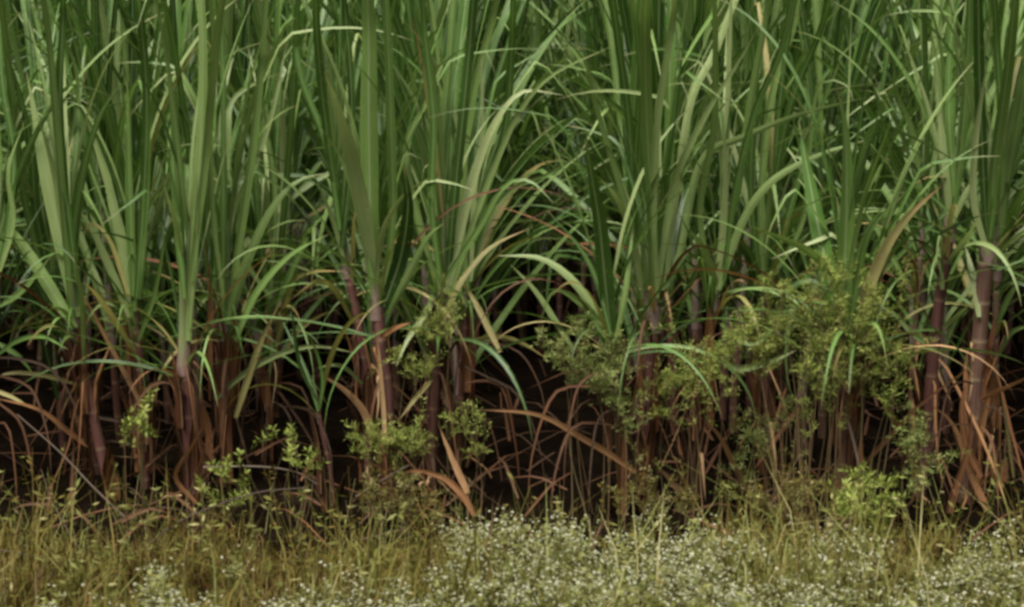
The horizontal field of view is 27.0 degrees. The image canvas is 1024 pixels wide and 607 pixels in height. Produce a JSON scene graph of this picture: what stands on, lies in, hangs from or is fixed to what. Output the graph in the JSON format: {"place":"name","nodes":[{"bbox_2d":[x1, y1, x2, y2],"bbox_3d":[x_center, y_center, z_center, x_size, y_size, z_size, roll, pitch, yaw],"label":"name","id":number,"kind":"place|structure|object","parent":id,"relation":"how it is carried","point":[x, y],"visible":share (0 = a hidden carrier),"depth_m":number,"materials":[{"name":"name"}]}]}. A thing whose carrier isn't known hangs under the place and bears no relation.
{"place":"outdoors","nodes":[
{"label":"outdoors","id":0,"kind":"place"},
{"bbox_2d":[0,185,1023,606],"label":"ground","id":1,"kind":"structure","parent":0,"point":[498,485],"depth_m":5.49,"materials":[{"name":"soil"}]},
{"bbox_2d":[4,0,70,364],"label":"sugarcane plant","id":2,"kind":"object","parent":1,"relation":"on","point":[19,25],"visible":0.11,"depth_m":6.26,"materials":[{"name":"green plant"}]},
{"bbox_2d":[0,0,86,449],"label":"sugarcane plant","id":3,"kind":"object","parent":1,"relation":"on","point":[34,306],"visible":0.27,"depth_m":5.49,"materials":[{"name":"green plant"}]},
{"bbox_2d":[5,0,122,375],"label":"sugarcane plant","id":4,"kind":"object","parent":1,"relation":"on","point":[39,32],"visible":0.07,"depth_m":5.98,"materials":[{"name":"green plant"}]},
{"bbox_2d":[0,0,170,508],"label":"sugarcane plant","id":5,"kind":"object","parent":1,"relation":"on","point":[12,180],"visible":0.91,"depth_m":4.99,"materials":[{"name":"green plant"}]},
{"bbox_2d":[0,0,176,501],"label":"sugarcane plant","id":6,"kind":"object","parent":1,"relation":"on","point":[64,215],"visible":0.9,"depth_m":4.97,"materials":[{"name":"green plant"}]},
{"bbox_2d":[5,0,183,401],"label":"sugarcane plant","id":7,"kind":"object","parent":1,"relation":"on","point":[97,312],"visible":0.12,"depth_m":5.94,"materials":[{"name":"green plant"}]},
{"bbox_2d":[0,0,193,408],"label":"sugarcane plant","id":8,"kind":"object","parent":1,"relation":"on","point":[84,29],"visible":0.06,"depth_m":5.79,"materials":[{"name":"green plant"}]},
{"bbox_2d":[0,0,240,487],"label":"sugarcane plant","id":9,"kind":"object","parent":1,"relation":"on","point":[37,230],"visible":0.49,"depth_m":5.13,"materials":[{"name":"green plant"}]},
{"bbox_2d":[0,0,266,440],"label":"sugarcane plant","id":10,"kind":"object","parent":1,"relation":"on","point":[96,27],"visible":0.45,"depth_m":5.46,"materials":[{"name":"green plant"}]},
{"bbox_2d":[115,383,160,532],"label":"weed plant","id":11,"kind":"object","parent":1,"relation":"on","point":[141,417],"visible":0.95,"depth_m":4.81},
{"bbox_2d":[1,0,295,408],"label":"sugarcane plant","id":12,"kind":"object","parent":1,"relation":"on","point":[88,312],"visible":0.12,"depth_m":5.90,"materials":[{"name":"green plant"}]},
{"bbox_2d":[66,0,233,430],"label":"sugarcane plant","id":13,"kind":"object","parent":1,"relation":"on","point":[127,56],"visible":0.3,"depth_m":5.44,"materials":[{"name":"green plant"}]},
{"bbox_2d":[0,0,325,499],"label":"sugarcane plant","id":14,"kind":"object","parent":1,"relation":"on","point":[133,278],"visible":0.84,"depth_m":5.01,"materials":[{"name":"green plant"}]},
{"bbox_2d":[87,0,240,359],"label":"sugarcane plant","id":15,"kind":"object","parent":1,"relation":"on","point":[175,9],"visible":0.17,"depth_m":5.60,"materials":[{"name":"green plant"}]},
{"bbox_2d":[15,1,318,423],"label":"sugarcane plant","id":16,"kind":"object","parent":1,"relation":"on","point":[163,355],"visible":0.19,"depth_m":5.81,"materials":[{"name":"green plant"}]},
{"bbox_2d":[7,0,357,506],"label":"sugarcane plant","id":17,"kind":"object","parent":1,"relation":"on","point":[186,206],"visible":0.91,"depth_m":4.89,"materials":[{"name":"green plant"}]},
{"bbox_2d":[19,0,378,411],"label":"sugarcane plant","id":18,"kind":"object","parent":1,"relation":"on","point":[315,167],"visible":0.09,"depth_m":5.94,"materials":[{"name":"green plant"}]},
{"bbox_2d":[2,0,400,436],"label":"sugarcane plant","id":19,"kind":"object","parent":1,"relation":"on","point":[302,189],"visible":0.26,"depth_m":5.47,"materials":[{"name":"green plant"}]},
{"bbox_2d":[68,0,334,486],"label":"sugarcane plant","id":20,"kind":"object","parent":1,"relation":"on","point":[212,433],"visible":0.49,"depth_m":5.12,"materials":[{"name":"green plant"}]},
{"bbox_2d":[14,0,412,489],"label":"sugarcane plant","id":21,"kind":"object","parent":1,"relation":"on","point":[230,375],"visible":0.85,"depth_m":5.00,"materials":[{"name":"green plant"}]},
{"bbox_2d":[194,448,258,527],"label":"weed plant","id":22,"kind":"object","parent":1,"relation":"on","point":[227,476],"visible":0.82,"depth_m":4.78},
{"bbox_2d":[158,0,325,415],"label":"sugarcane plant","id":23,"kind":"object","parent":1,"relation":"on","point":[234,82],"visible":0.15,"depth_m":5.61,"materials":[{"name":"green plant"}]},
{"bbox_2d":[195,0,309,410],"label":"sugarcane plant","id":24,"kind":"object","parent":1,"relation":"on","point":[228,19],"visible":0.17,"depth_m":5.39,"materials":[{"name":"green plant"}]},
{"bbox_2d":[79,0,428,486],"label":"sugarcane plant","id":25,"kind":"object","parent":1,"relation":"on","point":[268,403],"visible":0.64,"depth_m":5.20,"materials":[{"name":"green plant"}]},
{"bbox_2d":[175,0,362,425],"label":"sugarcane plant","id":26,"kind":"object","parent":1,"relation":"on","point":[300,123],"visible":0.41,"depth_m":5.62,"materials":[{"name":"green plant"}]},
{"bbox_2d":[219,0,323,381],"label":"sugarcane plant","id":27,"kind":"object","parent":1,"relation":"on","point":[243,31],"visible":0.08,"depth_m":5.94,"materials":[{"name":"green plant"}]},
{"bbox_2d":[238,0,330,390],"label":"sugarcane plant","id":28,"kind":"object","parent":1,"relation":"on","point":[290,260],"visible":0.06,"depth_m":6.27,"materials":[{"name":"green plant"}]},
{"bbox_2d":[251,423,329,533],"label":"weed plant","id":29,"kind":"object","parent":1,"relation":"on","point":[290,448],"visible":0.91,"depth_m":4.83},
{"bbox_2d":[102,0,481,389],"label":"sugarcane plant","id":30,"kind":"object","parent":1,"relation":"on","point":[312,329],"visible":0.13,"depth_m":6.31,"materials":[{"name":"green plant"}]},
{"bbox_2d":[226,300,386,512],"bbox_3d":[-0.445,0.255,4.899,0.394,0.572,0.220,1,9,9],"label":"sugarcane plant","id":31,"kind":"object","parent":1,"relation":"on","point":[320,486],"visible":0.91,"depth_m":4.94,"materials":[{"name":"green plant"}]},
{"bbox_2d":[158,0,503,489],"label":"sugarcane plant","id":32,"kind":"object","parent":1,"relation":"on","point":[326,122],"visible":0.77,"depth_m":5.03,"materials":[{"name":"green plant"}]},
{"bbox_2d":[230,1,431,362],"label":"sugarcane plant","id":33,"kind":"object","parent":1,"relation":"on","point":[303,202],"visible":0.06,"depth_m":6.05,"materials":[{"name":"green plant"}]},
{"bbox_2d":[157,0,515,409],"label":"sugarcane plant","id":34,"kind":"object","parent":1,"relation":"on","point":[313,133],"visible":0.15,"depth_m":5.63,"materials":[{"name":"green plant"}]},
{"bbox_2d":[232,0,521,429],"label":"sugarcane plant","id":35,"kind":"object","parent":1,"relation":"on","point":[407,79],"visible":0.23,"depth_m":5.60,"materials":[{"name":"green plant"}]},
{"bbox_2d":[343,395,439,534],"bbox_3d":[-0.272,0.382,4.851,0.231,0.336,0.169,0,9,0],"label":"weed plant","id":36,"kind":"object","parent":1,"relation":"on","point":[372,432],"visible":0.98,"depth_m":4.83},
{"bbox_2d":[352,452,447,547],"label":"weed plant","id":37,"kind":"object","parent":1,"relation":"on","point":[401,491],"visible":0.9,"depth_m":4.79,"materials":[{"name":"green plant"}]},
{"bbox_2d":[282,0,532,423],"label":"sugarcane plant","id":38,"kind":"object","parent":1,"relation":"on","point":[424,283],"visible":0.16,"depth_m":5.72,"materials":[{"name":"green plant"}]},
{"bbox_2d":[193,0,623,511],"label":"sugarcane plant","id":39,"kind":"object","parent":1,"relation":"on","point":[359,162],"visible":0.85,"depth_m":4.87,"materials":[{"name":"green plant"}]},
{"bbox_2d":[378,0,448,408],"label":"sugarcane plant","id":40,"kind":"object","parent":1,"relation":"on","point":[403,68],"visible":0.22,"depth_m":5.72,"materials":[{"name":"green plant"}]},
{"bbox_2d":[368,271,465,528],"bbox_3d":[-0.218,0.231,4.904,0.230,0.617,0.173,0,9,0],"label":"weed plant","id":41,"kind":"object","parent":1,"relation":"on","point":[449,326],"visible":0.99,"depth_m":4.89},
{"bbox_2d":[217,0,629,456],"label":"sugarcane plant","id":42,"kind":"object","parent":1,"relation":"on","point":[463,19],"visible":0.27,"depth_m":5.30,"materials":[{"name":"green plant"}]},
{"bbox_2d":[164,0,714,453],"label":"sugarcane plant","id":43,"kind":"object","parent":1,"relation":"on","point":[536,270],"visible":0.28,"depth_m":5.37,"materials":[{"name":"green plant"}]},
{"bbox_2d":[286,0,606,505],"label":"sugarcane plant","id":44,"kind":"object","parent":1,"relation":"on","point":[450,231],"visible":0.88,"depth_m":4.95,"materials":[{"name":"green plant"}]},
{"bbox_2d":[292,0,600,416],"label":"sugarcane plant","id":45,"kind":"object","parent":1,"relation":"on","point":[401,32],"visible":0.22,"depth_m":5.70,"materials":[{"name":"green plant"}]},
{"bbox_2d":[309,0,617,360],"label":"sugarcane plant","id":46,"kind":"object","parent":1,"relation":"on","point":[507,261],"visible":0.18,"depth_m":6.40,"materials":[{"name":"green plant"}]},
{"bbox_2d":[437,398,491,526],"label":"weed plant","id":47,"kind":"object","parent":1,"relation":"on","point":[466,432],"visible":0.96,"depth_m":4.90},
{"bbox_2d":[331,0,605,404],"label":"sugarcane plant","id":48,"kind":"object","parent":1,"relation":"on","point":[525,155],"visible":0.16,"depth_m":5.84,"materials":[{"name":"green plant"}]},
{"bbox_2d":[316,0,628,481],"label":"sugarcane plant","id":49,"kind":"object","parent":1,"relation":"on","point":[465,372],"visible":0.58,"depth_m":5.25,"materials":[{"name":"green plant"}]},
{"bbox_2d":[428,0,583,336],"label":"sugarcane plant","id":50,"kind":"object","parent":1,"relation":"on","point":[504,164],"visible":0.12,"depth_m":6.52,"materials":[{"name":"green plant"}]},
{"bbox_2d":[0,0,1023,318],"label":"cane field","id":51,"kind":"structure","parent":1,"relation":"on","point":[588,288],"depth_m":7.63,"materials":[{"name":"green plant"}]},
{"bbox_2d":[0,347,1023,552],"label":"leaf litter","id":52,"kind":"object","parent":1,"relation":"on","point":[470,484],"visible":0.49,"depth_m":5.15,"materials":[{"name":"plant"}]},
{"bbox_2d":[482,1,557,347],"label":"sugarcane plant","id":53,"kind":"object","parent":1,"relation":"on","point":[514,289],"visible":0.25,"depth_m":6.80,"materials":[{"name":"green plant"}]},
{"bbox_2d":[479,0,571,351],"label":"sugarcane plant","id":54,"kind":"object","parent":1,"relation":"on","point":[496,292],"visible":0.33,"depth_m":6.54,"materials":[{"name":"green plant"}]},
{"bbox_2d":[37,497,1023,606],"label":"white flower weeds","id":55,"kind":"object","parent":1,"relation":"on","point":[600,581],"visible":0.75,"depth_m":4.18,"materials":[{"name":"green plant"}]},
{"bbox_2d":[506,0,567,354],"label":"sugarcane plant","id":56,"kind":"object","parent":1,"relation":"on","point":[541,246],"visible":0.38,"depth_m":6.70,"materials":[{"name":"green plant"}]},
{"bbox_2d":[483,0,621,350],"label":"sugarcane plant","id":57,"kind":"object","parent":1,"relation":"on","point":[513,137],"visible":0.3,"depth_m":6.72,"materials":[{"name":"green plant"}]},
{"bbox_2d":[501,0,624,353],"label":"sugarcane plant","id":58,"kind":"object","parent":1,"relation":"on","point":[586,99],"visible":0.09,"depth_m":6.80,"materials":[{"name":"green plant"}]},
{"bbox_2d":[544,0,625,366],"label":"sugarcane plant","id":59,"kind":"object","parent":1,"relation":"on","point":[593,60],"visible":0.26,"depth_m":6.39,"materials":[{"name":"green plant"}]},
{"bbox_2d":[530,307,651,530],"bbox_3d":[0.182,0.273,4.905,0.291,0.534,0.177,0,9,0],"label":"weed plant","id":60,"kind":"object","parent":1,"relation":"on","point":[591,365],"visible":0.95,"depth_m":4.88,"materials":[{"name":"plant"}]},
{"bbox_2d":[431,94,755,523],"bbox_3d":[0.184,0.031,4.850,0.747,1.050,0.463,0,9,0],"label":"sugarcane plant","id":61,"kind":"object","parent":1,"relation":"on","point":[603,276],"visible":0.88,"depth_m":4.87,"materials":[{"name":"green plant"}]},
{"bbox_2d":[500,0,708,374],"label":"sugarcane plant","id":62,"kind":"object","parent":1,"relation":"on","point":[631,361],"visible":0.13,"depth_m":6.33,"materials":[{"name":"green plant"}]},
{"bbox_2d":[504,0,708,353],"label":"sugarcane plant","id":63,"kind":"object","parent":1,"relation":"on","point":[585,270],"visible":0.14,"depth_m":6.78,"materials":[{"name":"green plant"}]},
{"bbox_2d":[480,0,737,357],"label":"sugarcane plant","id":64,"kind":"object","parent":1,"relation":"on","point":[556,85],"visible":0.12,"depth_m":6.22,"materials":[{"name":"green plant"}]},
{"bbox_2d":[515,0,711,405],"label":"sugarcane plant","id":65,"kind":"object","parent":1,"relation":"on","point":[626,11],"visible":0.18,"depth_m":5.55,"materials":[{"name":"green plant"}]},
{"bbox_2d":[561,0,719,409],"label":"sugarcane plant","id":66,"kind":"object","parent":1,"relation":"on","point":[632,77],"visible":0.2,"depth_m":5.56,"materials":[{"name":"green plant"}]},
{"bbox_2d":[487,0,806,485],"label":"sugarcane plant","id":67,"kind":"object","parent":1,"relation":"on","point":[641,269],"visible":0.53,"depth_m":5.05,"materials":[{"name":"green plant"}]},
{"bbox_2d":[511,0,796,433],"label":"sugarcane plant","id":68,"kind":"object","parent":1,"relation":"on","point":[657,17],"visible":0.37,"depth_m":5.46,"materials":[{"name":"green plant"}]},
{"bbox_2d":[606,436,708,552],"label":"weed plant","id":69,"kind":"object","parent":1,"relation":"on","point":[653,498],"visible":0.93,"depth_m":4.75,"materials":[{"name":"green plant"}]},
{"bbox_2d":[487,0,836,417],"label":"sugarcane plant","id":70,"kind":"object","parent":1,"relation":"on","point":[706,33],"visible":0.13,"depth_m":5.69,"materials":[{"name":"green plant"}]},
{"bbox_2d":[555,0,785,403],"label":"sugarcane plant","id":71,"kind":"object","parent":1,"relation":"on","point":[688,329],"visible":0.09,"depth_m":5.92,"materials":[{"name":"green plant"}]},
{"bbox_2d":[477,0,878,509],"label":"sugarcane plant","id":72,"kind":"object","parent":1,"relation":"on","point":[661,231],"visible":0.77,"depth_m":4.93,"materials":[{"name":"green plant"}]},
{"bbox_2d":[636,309,741,531],"bbox_3d":[0.415,0.278,4.880,0.229,0.532,0.188,7,11,37],"label":"weed plant","id":73,"kind":"object","parent":1,"relation":"on","point":[677,377],"visible":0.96,"depth_m":4.86,"materials":[{"name":"plant"}]},
{"bbox_2d":[485,0,902,363],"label":"sugarcane plant","id":74,"kind":"object","parent":1,"relation":"on","point":[684,3],"visible":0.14,"depth_m":5.75,"materials":[{"name":"green plant"}]},
{"bbox_2d":[494,0,900,438],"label":"sugarcane plant","id":75,"kind":"object","parent":1,"relation":"on","point":[686,182],"visible":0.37,"depth_m":5.55,"materials":[{"name":"green plant"}]},
{"bbox_2d":[519,0,889,373],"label":"sugarcane plant","id":76,"kind":"object","parent":1,"relation":"on","point":[550,154],"visible":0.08,"depth_m":6.45,"materials":[{"name":"green plant"}]},
{"bbox_2d":[559,0,885,501],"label":"sugarcane plant","id":77,"kind":"object","parent":1,"relation":"on","point":[720,123],"visible":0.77,"depth_m":4.96,"materials":[{"name":"green plant"}]},
{"bbox_2d":[554,0,936,408],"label":"sugarcane plant","id":78,"kind":"object","parent":1,"relation":"on","point":[857,31],"visible":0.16,"depth_m":6.00,"materials":[{"name":"green plant"}]},
{"bbox_2d":[599,0,902,428],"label":"sugarcane plant","id":79,"kind":"object","parent":1,"relation":"on","point":[695,6],"visible":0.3,"depth_m":5.44,"materials":[{"name":"green plant"}]},
{"bbox_2d":[618,0,888,414],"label":"sugarcane plant","id":80,"kind":"object","parent":1,"relation":"on","point":[795,52],"visible":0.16,"depth_m":5.79,"materials":[{"name":"green plant"}]},
{"bbox_2d":[665,0,846,420],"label":"sugarcane plant","id":81,"kind":"object","parent":1,"relation":"on","point":[745,73],"visible":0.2,"depth_m":5.71,"materials":[{"name":"green plant"}]},
{"bbox_2d":[707,392,808,520],"bbox_3d":[0.573,0.366,4.946,0.203,0.338,0.177,6,11,33],"label":"weed plant","id":82,"kind":"object","parent":1,"relation":"on","point":[761,443],"visible":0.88,"depth_m":4.95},
{"bbox_2d":[505,0,1023,467],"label":"sugarcane plant","id":83,"kind":"object","parent":1,"relation":"on","point":[860,47],"visible":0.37,"depth_m":5.31,"materials":[{"name":"green plant"}]},
{"bbox_2d":[698,0,873,419],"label":"sugarcane plant","id":84,"kind":"object","parent":1,"relation":"on","point":[750,354],"visible":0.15,"depth_m":5.70,"materials":[{"name":"green plant"}]},
{"bbox_2d":[560,0,1023,421],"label":"sugarcane plant","id":85,"kind":"object","parent":1,"relation":"on","point":[876,146],"visible":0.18,"depth_m":5.82,"materials":[{"name":"green plant"}]},
{"bbox_2d":[744,447,840,538],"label":"weed plant","id":86,"kind":"object","parent":1,"relation":"on","point":[793,491],"visible":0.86,"depth_m":4.71,"materials":[{"name":"green plant"}]},
{"bbox_2d":[674,0,930,475],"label":"sugarcane plant","id":87,"kind":"object","parent":1,"relation":"on","point":[773,156],"visible":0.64,"depth_m":5.18,"materials":[{"name":"green plant"}]},
{"bbox_2d":[732,0,876,389],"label":"sugarcane plant","id":88,"kind":"object","parent":1,"relation":"on","point":[829,33],"visible":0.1,"depth_m":5.90,"materials":[{"name":"green plant"}]},
{"bbox_2d":[729,0,905,267],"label":"sugarcane plant","id":89,"kind":"object","parent":1,"relation":"on","point":[862,79],"visible":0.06,"depth_m":6.41,"materials":[{"name":"green plant"}]},
{"bbox_2d":[622,0,1018,438],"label":"sugarcane plant","id":90,"kind":"object","parent":1,"relation":"on","point":[881,181],"visible":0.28,"depth_m":5.43,"materials":[{"name":"green plant"}]},
{"bbox_2d":[707,243,938,535],"bbox_3d":[0.692,0.204,4.810,0.538,0.701,0.228,0,9,0],"label":"weed plant","id":91,"kind":"object","parent":1,"relation":"on","point":[813,347],"visible":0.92,"depth_m":4.79,"materials":[{"name":"plant"}]},
{"bbox_2d":[646,0,1023,527],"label":"sugarcane plant","id":92,"kind":"object","parent":1,"relation":"on","point":[847,231],"visible":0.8,"depth_m":4.78,"materials":[{"name":"green plant"}]},
{"bbox_2d":[820,460,911,549],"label":"weed plant","id":93,"kind":"object","parent":1,"relation":"on","point":[843,500],"visible":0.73,"depth_m":4.66,"materials":[{"name":"plant"}]},
{"bbox_2d":[730,0,1023,461],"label":"sugarcane plant","id":94,"kind":"object","parent":1,"relation":"on","point":[900,161],"visible":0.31,"depth_m":5.34,"materials":[{"name":"green plant"}]},
{"bbox_2d":[731,24,1023,502],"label":"sugarcane plant","id":95,"kind":"object","parent":1,"relation":"on","point":[882,257],"visible":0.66,"depth_m":4.80,"materials":[{"name":"green plant"}]},
{"bbox_2d":[762,0,1023,513],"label":"sugarcane plant","id":96,"kind":"object","parent":1,"relation":"on","point":[956,147],"visible":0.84,"depth_m":4.92,"materials":[{"name":"green plant"}]},
{"bbox_2d":[772,0,1023,394],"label":"sugarcane plant","id":97,"kind":"object","parent":1,"relation":"on","point":[1015,185],"visible":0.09,"depth_m":5.88,"materials":[{"name":"green plant"}]},
{"bbox_2d":[775,0,1023,411],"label":"sugarcane plant","id":98,"kind":"object","parent":1,"relation":"on","point":[923,318],"visible":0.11,"depth_m":5.82,"materials":[{"name":"green plant"}]},
{"bbox_2d":[776,0,1023,433],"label":"sugarcane plant","id":99,"kind":"object","parent":1,"relation":"on","point":[946,362],"visible":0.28,"depth_m":5.65,"materials":[{"name":"green plant"}]},
{"bbox_2d":[797,0,1023,495],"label":"sugarcane plant","id":100,"kind":"object","parent":1,"relation":"on","point":[926,53],"visible":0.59,"depth_m":5.08,"materials":[{"name":"green plant"}]},
{"bbox_2d":[831,0,1023,515],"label":"sugarcane plant","id":101,"kind":"object","parent":1,"relation":"on","point":[975,395],"visible":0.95,"depth_m":4.87,"materials":[{"name":"green plant"}]},
{"bbox_2d":[885,388,971,530],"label":"weed plant","id":102,"kind":"object","parent":1,"relation":"on","point":[914,436],"visible":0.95,"depth_m":4.82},
{"bbox_2d":[867,0,1023,398],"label":"sugarcane plant","id":103,"kind":"object","parent":1,"relation":"on","point":[987,6],"visible":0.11,"depth_m":5.62,"materials":[{"name":"green plant"}]},
{"bbox_2d":[879,21,1023,492],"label":"sugarcane plant","id":104,"kind":"object","parent":1,"relation":"on","point":[1012,149],"visible":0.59,"depth_m":5.06,"materials":[{"name":"green plant"}]},
{"bbox_2d":[0,434,1023,606],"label":"verge grass","id":105,"kind":"structure","parent":0,"point":[375,566],"depth_m":4.36,"materials":[{"name":"plant"}]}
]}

